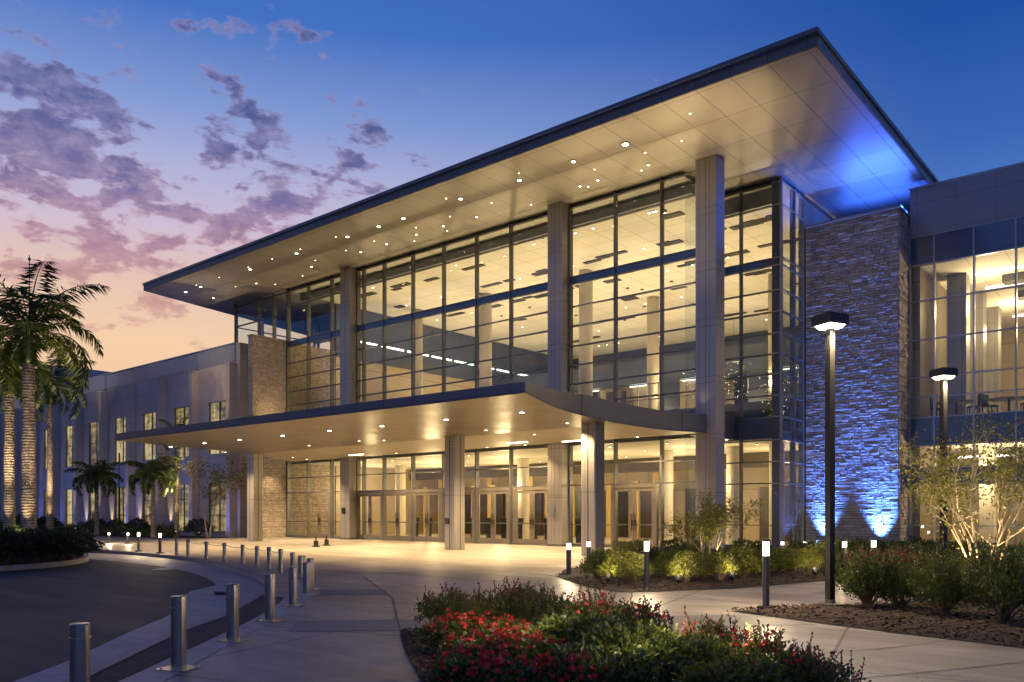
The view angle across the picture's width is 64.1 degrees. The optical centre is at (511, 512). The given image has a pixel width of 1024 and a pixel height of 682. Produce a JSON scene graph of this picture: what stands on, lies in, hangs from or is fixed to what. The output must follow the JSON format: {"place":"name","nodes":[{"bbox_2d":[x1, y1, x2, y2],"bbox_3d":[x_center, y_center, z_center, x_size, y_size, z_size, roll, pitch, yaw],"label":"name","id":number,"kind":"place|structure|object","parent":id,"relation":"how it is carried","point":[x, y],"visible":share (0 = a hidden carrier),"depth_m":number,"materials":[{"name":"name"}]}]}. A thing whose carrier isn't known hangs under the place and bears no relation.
{"place":"outdoors","nodes":[
{"label":"outdoors","id":0,"kind":"place"},
{"bbox_2d":[0,559,214,681],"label":"road","id":1,"kind":"structure","parent":0,"point":[41,609],"depth_m":15.45,"materials":[{"name":"grey asphalt"}]},
{"bbox_2d":[0,553,88,570],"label":"island kerb","id":2,"kind":"structure","parent":1,"relation":"on","point":[84,558],"depth_m":25.72,"materials":[{"name":"concrete"}]},
{"bbox_2d":[0,554,83,564],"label":"island bed","id":3,"kind":"object","parent":2,"relation":"on","point":[22,561],"visible":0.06,"depth_m":26.24,"materials":[{"name":"brown soil"}]},
{"bbox_2d":[0,528,45,563],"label":"shrub","id":4,"kind":"object","parent":3,"relation":"on","point":[22,541],"visible":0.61,"depth_m":25.04,"materials":[{"name":"green plant"}]},
{"bbox_2d":[0,337,58,531],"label":"palm tree","id":5,"kind":"object","parent":3,"relation":"on","point":[9,508],"visible":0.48,"depth_m":38.30,"materials":[{"name":"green plant"}]},
{"bbox_2d":[11,530,59,561],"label":"shrub","id":6,"kind":"object","parent":3,"relation":"on","point":[42,541],"visible":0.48,"depth_m":25.55,"materials":[{"name":"green plant"}]},
{"bbox_2d":[27,530,72,561],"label":"shrub","id":7,"kind":"object","parent":3,"relation":"on","point":[54,538],"visible":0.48,"depth_m":26.05,"materials":[{"name":"green plant"}]},
{"bbox_2d":[0,260,112,530],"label":"palm tree","id":8,"kind":"object","parent":3,"relation":"on","point":[29,325],"visible":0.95,"depth_m":34.80,"materials":[{"name":"green plant"}]},
{"bbox_2d":[37,529,84,560],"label":"shrub","id":9,"kind":"object","parent":3,"relation":"on","point":[78,549],"visible":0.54,"depth_m":26.63,"materials":[{"name":"green plant"}]},
{"bbox_2d":[44,530,96,559],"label":"shrub","id":10,"kind":"object","parent":3,"relation":"on","point":[85,543],"visible":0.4,"depth_m":27.42,"materials":[{"name":"green plant"}]},
{"bbox_2d":[70,529,104,557],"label":"shrub","id":11,"kind":"object","parent":3,"relation":"on","point":[90,538],"visible":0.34,"depth_m":28.83,"materials":[{"name":"green plant"}]},
{"bbox_2d":[13,553,262,681],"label":"gutter","id":12,"kind":"object","parent":1,"relation":"on","point":[204,603],"visible":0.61,"depth_m":15.40,"materials":[{"name":"concrete"}]},
{"bbox_2d":[0,0,1023,371],"label":"sky","id":13,"kind":"structure","parent":0,"point":[142,141],"materials":[{"name":"blue"}]},
{"bbox_2d":[85,535,1023,681],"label":"plaza pavement","id":14,"kind":"structure","parent":0,"point":[274,652],"depth_m":13.99,"materials":[{"name":"concrete"}]},
{"bbox_2d":[0,530,224,537],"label":"mulch bed","id":15,"kind":"object","parent":14,"relation":"on","point":[130,535],"visible":0.27,"depth_m":54.77,"materials":[{"name":"brown soil"}]},
{"bbox_2d":[0,350,95,529],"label":"palm tree","id":16,"kind":"object","parent":15,"relation":"on","point":[50,396],"visible":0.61,"depth_m":63.34,"materials":[{"name":"green plant"}]},
{"bbox_2d":[64,460,123,535],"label":"palm tree","id":17,"kind":"object","parent":15,"relation":"on","point":[96,474],"visible":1,"depth_m":56.17,"materials":[{"name":"green plant"}]},
{"bbox_2d":[122,517,150,535],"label":"shrub","id":18,"kind":"object","parent":15,"relation":"on","point":[142,524],"visible":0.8,"depth_m":55.76,"materials":[{"name":"green plant"}]},
{"bbox_2d":[119,456,184,537],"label":"palm tree","id":19,"kind":"object","parent":15,"relation":"on","point":[152,472],"visible":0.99,"depth_m":51.34,"materials":[{"name":"green plant"}]},
{"bbox_2d":[158,417,188,536],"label":"palm tree","id":20,"kind":"object","parent":15,"relation":"on","point":[176,513],"visible":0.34,"depth_m":52.94,"materials":[{"name":"plant"}]},
{"bbox_2d":[149,447,246,536],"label":"tree","id":21,"kind":"object","parent":15,"relation":"on","point":[217,480],"visible":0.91,"depth_m":52.54,"materials":[{"name":"green plant"}]},
{"bbox_2d":[183,518,214,536],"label":"shrub","id":22,"kind":"object","parent":15,"relation":"on","point":[191,526],"visible":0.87,"depth_m":53.71,"materials":[{"name":"green plant"}]},
{"bbox_2d":[63,550,264,681],"bbox_3d":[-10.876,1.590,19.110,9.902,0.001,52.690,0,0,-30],"label":"kerb","id":23,"kind":"structure","parent":14,"relation":"on","point":[132,651],"depth_m":10.52,"materials":[{"name":"concrete"}]},
{"bbox_2d":[90,595,284,681],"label":"paver band","id":24,"kind":"object","parent":14,"relation":"on","point":[150,656],"visible":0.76,"depth_m":9.77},
{"bbox_2d":[119,585,317,681],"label":"paving strip","id":25,"kind":"object","parent":14,"relation":"on","point":[198,653],"visible":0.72,"depth_m":9.61,"materials":[{"name":"concrete"}]},
{"bbox_2d":[68,622,91,681],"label":"bollard","id":26,"kind":"object","parent":25,"relation":"on","point":[80,637],"visible":1,"depth_m":6.57,"materials":[{"name":"silver metal"}]},
{"bbox_2d":[156,595,200,671],"bbox_3d":[-3.419,1.221,8.383,0.350,0.749,0.310,0,0,16],"label":"bollard","id":27,"kind":"object","parent":25,"relation":"on","point":[178,608],"visible":1,"depth_m":8.32,"materials":[{"name":"silver metal"}]},
{"bbox_2d":[214,583,250,642],"bbox_3d":[-3.492,1.239,10.217,0.350,0.714,0.310,0,0,16],"label":"bollard","id":28,"kind":"object","parent":25,"relation":"on","point":[232,612],"visible":1,"depth_m":10.16,"materials":[{"name":"silver metal"}]},
{"bbox_2d":[255,573,284,621],"bbox_3d":[-3.585,1.247,12.109,0.350,0.698,0.310,0,0,16],"label":"bollard","id":29,"kind":"object","parent":25,"relation":"on","point":[269,581],"visible":1,"depth_m":12.05,"materials":[{"name":"silver metal"}]},
{"bbox_2d":[282,566,304,606],"bbox_3d":[-3.762,1.259,14.062,0.350,0.674,0.310,0,0,16],"label":"bollard","id":30,"kind":"object","parent":25,"relation":"on","point":[293,586],"visible":1,"depth_m":14.00,"materials":[{"name":"silver metal"}]},
{"bbox_2d":[298,562,317,595],"bbox_3d":[-4.006,1.279,15.948,0.350,0.635,0.310,0,0,16],"label":"bollard","id":31,"kind":"object","parent":25,"relation":"on","point":[306,578],"visible":0.98,"depth_m":15.89,"materials":[{"name":"silver metal"}]},
{"bbox_2d":[320,589,386,594],"bbox_3d":[-3.212,1.595,16.517,1.534,0.001,1.139,0,0,0],"label":"paving band","id":32,"kind":"object","parent":14,"relation":"on","point":[353,591],"visible":1,"depth_m":16.61,"materials":[{"name":"grey concrete"}]},
{"bbox_2d":[400,627,529,681],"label":"mulch bed","id":33,"kind":"object","parent":14,"relation":"on","point":[409,655],"visible":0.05,"depth_m":9.20,"materials":[{"name":"brown wood"}]},
{"bbox_2d":[413,581,480,624],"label":"shrub","id":34,"kind":"object","parent":33,"relation":"on","point":[437,607],"visible":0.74,"depth_m":10.63,"materials":[{"name":"green plant"}]},
{"bbox_2d":[410,608,485,651],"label":"flowering plant","id":35,"kind":"object","parent":33,"relation":"on","point":[437,632],"visible":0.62,"depth_m":8.95,"materials":[{"name":"red plant"}]},
{"bbox_2d":[419,645,517,681],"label":"flowering plant","id":36,"kind":"object","parent":33,"relation":"on","point":[452,671],"visible":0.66,"depth_m":6.58,"materials":[{"name":"red plant"}]},
{"bbox_2d":[448,587,507,626],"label":"shrub","id":37,"kind":"object","parent":33,"relation":"on","point":[477,606],"visible":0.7,"depth_m":10.33,"materials":[{"name":"green plant"}]},
{"bbox_2d":[435,624,531,665],"bbox_3d":[-0.260,1.320,7.740,1.051,0.522,0.936,0,0,-16],"label":"flowering plant","id":38,"kind":"object","parent":33,"relation":"on","point":[487,642],"visible":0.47,"depth_m":7.62,"materials":[{"name":"red plant"}]},
{"bbox_2d":[457,611,533,648],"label":"flowering plant","id":39,"kind":"object","parent":33,"relation":"on","point":[501,626],"visible":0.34,"depth_m":8.83,"materials":[{"name":"red plant"}]},
{"bbox_2d":[462,644,560,681],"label":"flowering plant","id":40,"kind":"object","parent":33,"relation":"on","point":[503,673],"visible":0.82,"depth_m":6.41,"materials":[{"name":"red plant"}]},
{"bbox_2d":[476,577,546,625],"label":"shrub","id":41,"kind":"object","parent":33,"relation":"on","point":[511,596],"visible":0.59,"depth_m":10.60,"materials":[{"name":"green plant"}]},
{"bbox_2d":[495,627,571,662],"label":"flowering plant","id":42,"kind":"object","parent":33,"relation":"on","point":[537,645],"visible":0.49,"depth_m":7.72,"materials":[{"name":"red plant"}]},
{"bbox_2d":[507,580,582,625],"bbox_3d":[0.446,1.222,10.526,0.909,0.716,1.000,0,0,-33],"label":"shrub","id":43,"kind":"object","parent":33,"relation":"on","point":[540,607],"visible":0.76,"depth_m":10.41,"materials":[{"name":"green plant"}]},
{"bbox_2d":[520,610,589,642],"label":"shrub","id":44,"kind":"object","parent":33,"relation":"on","point":[547,627],"visible":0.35,"depth_m":8.32,"materials":[{"name":"green plant"}]},
{"bbox_2d":[515,650,613,681],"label":"flowering plant","id":45,"kind":"object","parent":33,"relation":"on","point":[562,675],"visible":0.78,"depth_m":6.30,"materials":[{"name":"red plant"}]},
{"bbox_2d":[545,610,643,649],"bbox_3d":[0.920,1.284,8.100,1.122,0.594,1.013,0,0,-24],"label":"shrub","id":46,"kind":"object","parent":33,"relation":"on","point":[595,622],"visible":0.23,"depth_m":8.05,"materials":[{"name":"green plant"}]},
{"bbox_2d":[561,587,638,619],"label":"flowering plant","id":47,"kind":"object","parent":33,"relation":"on","point":[587,607],"visible":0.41,"depth_m":9.78,"materials":[{"name":"green plant"}]},
{"bbox_2d":[536,638,677,681],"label":"shrub","id":48,"kind":"object","parent":33,"relation":"on","point":[626,665],"visible":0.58,"depth_m":6.48,"materials":[{"name":"green plant"}]},
{"bbox_2d":[578,618,682,656],"bbox_3d":[1.142,1.271,7.503,1.173,0.620,1.059,0,0,44],"label":"shrub","id":49,"kind":"object","parent":33,"relation":"on","point":[621,637],"visible":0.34,"depth_m":7.34,"materials":[{"name":"green plant"}]},
{"bbox_2d":[599,595,674,637],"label":"flowering plant","id":50,"kind":"object","parent":33,"relation":"on","point":[633,615],"visible":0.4,"depth_m":9.10,"materials":[{"name":"green plant"}]},
{"bbox_2d":[628,629,737,681],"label":"shrub","id":51,"kind":"object","parent":33,"relation":"on","point":[694,649],"visible":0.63,"depth_m":6.82,"materials":[{"name":"green plant"}]},
{"bbox_2d":[674,606,763,665],"bbox_3d":[1.936,1.239,7.638,0.866,0.682,0.952,0,0,9],"label":"flowering plant","id":52,"kind":"object","parent":33,"relation":"on","point":[720,629],"visible":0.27,"depth_m":7.60,"materials":[{"name":"green plant"}]},
{"bbox_2d":[658,651,793,681],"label":"shrub","id":53,"kind":"object","parent":33,"relation":"on","point":[730,670],"visible":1,"depth_m":6.20,"materials":[{"name":"green plant"}]},
{"bbox_2d":[721,623,821,679],"bbox_3d":[2.219,1.259,7.080,0.881,0.641,0.872,0,0,-36],"label":"flowering plant","id":54,"kind":"object","parent":33,"relation":"on","point":[767,646],"visible":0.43,"depth_m":7.00,"materials":[{"name":"green plant"}]},
{"bbox_2d":[771,640,871,681],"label":"flowering plant","id":55,"kind":"object","parent":33,"relation":"on","point":[811,669],"visible":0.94,"depth_m":6.52,"materials":[{"name":"green plant"}]},
{"bbox_2d":[0,26,1023,555],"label":"convention center","id":56,"kind":"structure","parent":14,"relation":"on","point":[522,334],"depth_m":39.30,"materials":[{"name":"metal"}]},
{"bbox_2d":[66,425,73,466],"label":"wing window","id":57,"kind":"structure","parent":56,"relation":"in","point":[70,446],"depth_m":71.89,"materials":[{"name":"glass"}]},
{"bbox_2d":[66,489,73,526],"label":"wing window","id":58,"kind":"structure","parent":56,"relation":"in","point":[70,491],"depth_m":71.89,"materials":[{"name":"glass"}]},
{"bbox_2d":[89,421,97,464],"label":"wing window","id":59,"kind":"structure","parent":56,"relation":"in","point":[93,426],"depth_m":68.90,"materials":[{"name":"glass"}]},
{"bbox_2d":[115,417,125,462],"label":"wing window","id":60,"kind":"structure","parent":56,"relation":"in","point":[121,422],"depth_m":65.58,"materials":[{"name":"glass"}]},
{"bbox_2d":[115,487,125,525],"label":"wing window","id":61,"kind":"structure","parent":56,"relation":"in","point":[122,489],"depth_m":65.47,"materials":[{"name":"glass"}]},
{"bbox_2d":[143,412,155,460],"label":"wing window","id":62,"kind":"structure","parent":56,"relation":"in","point":[149,419],"depth_m":62.58,"materials":[{"name":"glass"}]},
{"bbox_2d":[143,485,155,524],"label":"wing window","id":63,"kind":"structure","parent":56,"relation":"in","point":[146,498],"depth_m":62.78,"materials":[{"name":"glass"}]},
{"bbox_2d":[175,406,188,456],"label":"wing window","id":64,"kind":"structure","parent":56,"relation":"in","point":[181,412],"depth_m":59.36,"materials":[{"name":"glass"}]},
{"bbox_2d":[179,484,188,530],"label":"wing window","id":65,"kind":"structure","parent":56,"relation":"in","point":[183,488],"depth_m":59.18,"materials":[{"name":"glass"}]},
{"bbox_2d":[209,400,225,454],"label":"wing window","id":66,"kind":"structure","parent":56,"relation":"in","point":[217,410],"depth_m":56.29,"materials":[{"name":"glass"}]},
{"bbox_2d":[209,482,225,531],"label":"wing window","id":67,"kind":"structure","parent":56,"relation":"in","point":[219,521],"depth_m":55.96,"materials":[{"name":"glass"}]},
{"bbox_2d":[358,494,369,538],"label":"entrance door","id":68,"kind":"structure","parent":56,"relation":"in","point":[359,495],"depth_m":49.45,"materials":[{"name":"brown metal"}]},
{"bbox_2d":[370,494,381,539],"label":"entrance door","id":69,"kind":"structure","parent":56,"relation":"in","point":[375,537],"depth_m":48.58,"materials":[{"name":"brown metal"}]},
{"bbox_2d":[385,493,397,539],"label":"entrance door","id":70,"kind":"structure","parent":56,"relation":"in","point":[387,537],"depth_m":47.68,"materials":[{"name":"brown metal"}]},
{"bbox_2d":[397,493,409,540],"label":"entrance door","id":71,"kind":"structure","parent":56,"relation":"in","point":[407,538],"depth_m":47.18,"materials":[{"name":"brown metal"}]},
{"bbox_2d":[414,493,426,540],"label":"entrance door","id":72,"kind":"structure","parent":56,"relation":"in","point":[416,538],"depth_m":46.13,"materials":[{"name":"brown metal"}]},
{"bbox_2d":[427,492,440,541],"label":"entrance door","id":73,"kind":"structure","parent":56,"relation":"in","point":[429,538],"depth_m":45.54,"materials":[{"name":"brown metal"}]},
{"bbox_2d":[478,491,492,542],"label":"entrance door","id":74,"kind":"structure","parent":56,"relation":"in","point":[480,540],"depth_m":42.98,"materials":[{"name":"brown metal"}]},
{"bbox_2d":[493,491,507,543],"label":"entrance door","id":75,"kind":"structure","parent":56,"relation":"in","point":[495,540],"depth_m":42.27,"materials":[{"name":"brown metal"}]},
{"bbox_2d":[516,490,531,544],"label":"entrance door","id":76,"kind":"structure","parent":56,"relation":"in","point":[518,541],"depth_m":41.26,"materials":[{"name":"brown metal"}]},
{"bbox_2d":[532,490,547,544],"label":"entrance door","id":77,"kind":"structure","parent":56,"relation":"in","point":[534,541],"depth_m":40.78,"materials":[{"name":"brown metal"}]},
{"bbox_2d":[615,488,633,546],"bbox_3d":[5.113,0.220,37.490,1.060,2.720,0.182,0,0,40],"label":"entrance door","id":78,"kind":"structure","parent":56,"relation":"in","point":[616,489],"depth_m":37.27,"materials":[{"name":"brown metal"}]},
{"bbox_2d":[634,487,653,547],"bbox_3d":[5.939,0.220,36.795,1.060,2.720,0.182,0,0,40],"label":"entrance door","id":79,"kind":"structure","parent":56,"relation":"in","point":[652,488],"depth_m":36.90,"materials":[{"name":"brown metal"}]},
{"bbox_2d":[288,614,817,630],"bbox_3d":[0.614,1.595,11.852,7.446,0.001,1.367,0,0,-7],"label":"paving band","id":80,"kind":"object","parent":14,"relation":"on","point":[376,625],"visible":0.43,"depth_m":11.80,"materials":[{"name":"grey concrete"}]},
{"bbox_2d":[555,559,824,591],"bbox_3d":[4.472,1.565,22.088,8.166,0.054,11.648,0,0,40],"label":"mulch bed","id":81,"kind":"object","parent":14,"relation":"on","point":[669,581],"visible":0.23,"depth_m":18.64,"materials":[{"name":"brown wood"}]},
{"bbox_2d":[578,550,612,579],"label":"shrub","id":82,"kind":"object","parent":81,"relation":"on","point":[587,562],"visible":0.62,"depth_m":19.13,"materials":[{"name":"green plant"}]},
{"bbox_2d":[595,550,634,581],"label":"shrub","id":83,"kind":"object","parent":81,"relation":"on","point":[614,561],"visible":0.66,"depth_m":18.39,"materials":[{"name":"green plant"}]},
{"bbox_2d":[604,540,642,560],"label":"shrub","id":84,"kind":"object","parent":81,"relation":"on","point":[622,544],"visible":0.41,"depth_m":22.94,"materials":[{"name":"green plant"}]},
{"bbox_2d":[611,550,654,583],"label":"shrub","id":85,"kind":"object","parent":81,"relation":"on","point":[639,564],"visible":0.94,"depth_m":17.88,"materials":[{"name":"green plant"}]},
{"bbox_2d":[640,539,652,587],"bbox_3d":[2.835,1.074,17.207,0.207,1.053,0.207,0,0,40],"label":"path light","id":86,"kind":"object","parent":81,"relation":"on","point":[646,569],"visible":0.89,"depth_m":17.16,"materials":[{"name":"grey metal"}]},
{"bbox_2d":[649,548,685,578],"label":"shrub","id":87,"kind":"object","parent":81,"relation":"on","point":[661,564],"visible":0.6,"depth_m":19.13,"materials":[{"name":"green plant"}]},
{"bbox_2d":[656,537,694,566],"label":"shrub","id":88,"kind":"object","parent":81,"relation":"on","point":[676,542],"visible":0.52,"depth_m":23.52,"materials":[{"name":"green plant"}]},
{"bbox_2d":[664,549,708,583],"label":"shrub","id":89,"kind":"object","parent":81,"relation":"on","point":[693,563],"visible":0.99,"depth_m":18.05,"materials":[{"name":"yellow plant"}]},
{"bbox_2d":[658,488,764,554],"bbox_3d":[5.268,0.449,21.125,2.213,2.242,2.353,0,0,-26],"label":"tree","id":90,"kind":"object","parent":81,"relation":"on","point":[706,522],"visible":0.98,"depth_m":21.07,"materials":[{"name":"green plant"}]},
{"bbox_2d":[702,549,739,580],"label":"shrub","id":91,"kind":"object","parent":81,"relation":"on","point":[724,559],"visible":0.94,"depth_m":18.73,"materials":[{"name":"green plant"}]},
{"bbox_2d":[720,545,761,577],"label":"shrub","id":92,"kind":"object","parent":81,"relation":"on","point":[749,557],"visible":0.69,"depth_m":19.26,"materials":[{"name":"green plant"}]},
{"bbox_2d":[737,548,776,576],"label":"shrub","id":93,"kind":"object","parent":81,"relation":"on","point":[756,553],"visible":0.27,"depth_m":19.90,"materials":[{"name":"green plant"}]},
{"bbox_2d":[760,546,793,574],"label":"shrub","id":94,"kind":"object","parent":81,"relation":"on","point":[785,562],"visible":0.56,"depth_m":20.27,"materials":[{"name":"green plant"}]},
{"bbox_2d":[790,545,824,574],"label":"shrub","id":95,"kind":"object","parent":81,"relation":"on","point":[813,558],"visible":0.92,"depth_m":20.74,"materials":[{"name":"green plant"}]},
{"bbox_2d":[818,548,878,591],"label":"shrub","id":96,"kind":"object","parent":14,"relation":"on","point":[840,563],"visible":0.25,"depth_m":16.22,"materials":[{"name":"green plant"}]},
{"bbox_2d":[731,595,1023,647],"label":"mulch bed","id":97,"kind":"object","parent":14,"relation":"on","point":[968,638],"visible":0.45,"depth_m":11.91,"materials":[{"name":"brown wood"}]},
{"bbox_2d":[757,538,774,609],"bbox_3d":[4.147,1.007,13.344,0.207,1.186,0.207,0,0,40],"label":"path light","id":98,"kind":"object","parent":97,"relation":"on","point":[765,581],"visible":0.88,"depth_m":13.29,"materials":[{"name":"grey metal"}]},
{"bbox_2d":[811,311,848,605],"bbox_3d":[5.375,-0.875,13.814,0.420,4.950,0.420,0,0,-24],"label":"street lamp","id":99,"kind":"object","parent":97,"relation":"on","point":[829,323],"visible":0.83,"depth_m":13.77,"materials":[{"name":"grey metal"}]},
{"bbox_2d":[834,541,901,606],"bbox_3d":[5.835,0.999,13.412,0.980,1.162,1.033,0,0,-14],"label":"shrub","id":100,"kind":"object","parent":97,"relation":"on","point":[858,582],"visible":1,"depth_m":13.30,"materials":[{"name":"green plant"}]},
{"bbox_2d":[873,552,926,607],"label":"shrub","id":101,"kind":"object","parent":97,"relation":"on","point":[899,600],"visible":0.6,"depth_m":13.24,"materials":[{"name":"green plant"}]},
{"bbox_2d":[904,536,980,614],"bbox_3d":[6.611,0.965,12.519,1.037,1.230,1.094,0,0,-15],"label":"shrub","id":102,"kind":"object","parent":97,"relation":"on","point":[938,580],"visible":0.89,"depth_m":12.41,"materials":[{"name":"green plant"}]},
{"bbox_2d":[879,401,1023,560],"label":"tree","id":103,"kind":"object","parent":97,"relation":"on","point":[1004,474],"visible":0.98,"depth_m":15.61,"materials":[{"name":"green plant"}]},
{"bbox_2d":[956,531,1023,621],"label":"shrub","id":104,"kind":"object","parent":97,"relation":"on","point":[1003,581],"visible":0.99,"depth_m":11.62,"materials":[{"name":"green plant"}]},
{"bbox_2d":[929,367,957,560],"bbox_3d":[10.033,-0.875,19.001,0.420,4.950,0.420,0,0,-17],"label":"street lamp","id":105,"kind":"object","parent":14,"relation":"on","point":[943,375],"visible":0.48,"depth_m":18.95,"materials":[{"name":"grey metal"}]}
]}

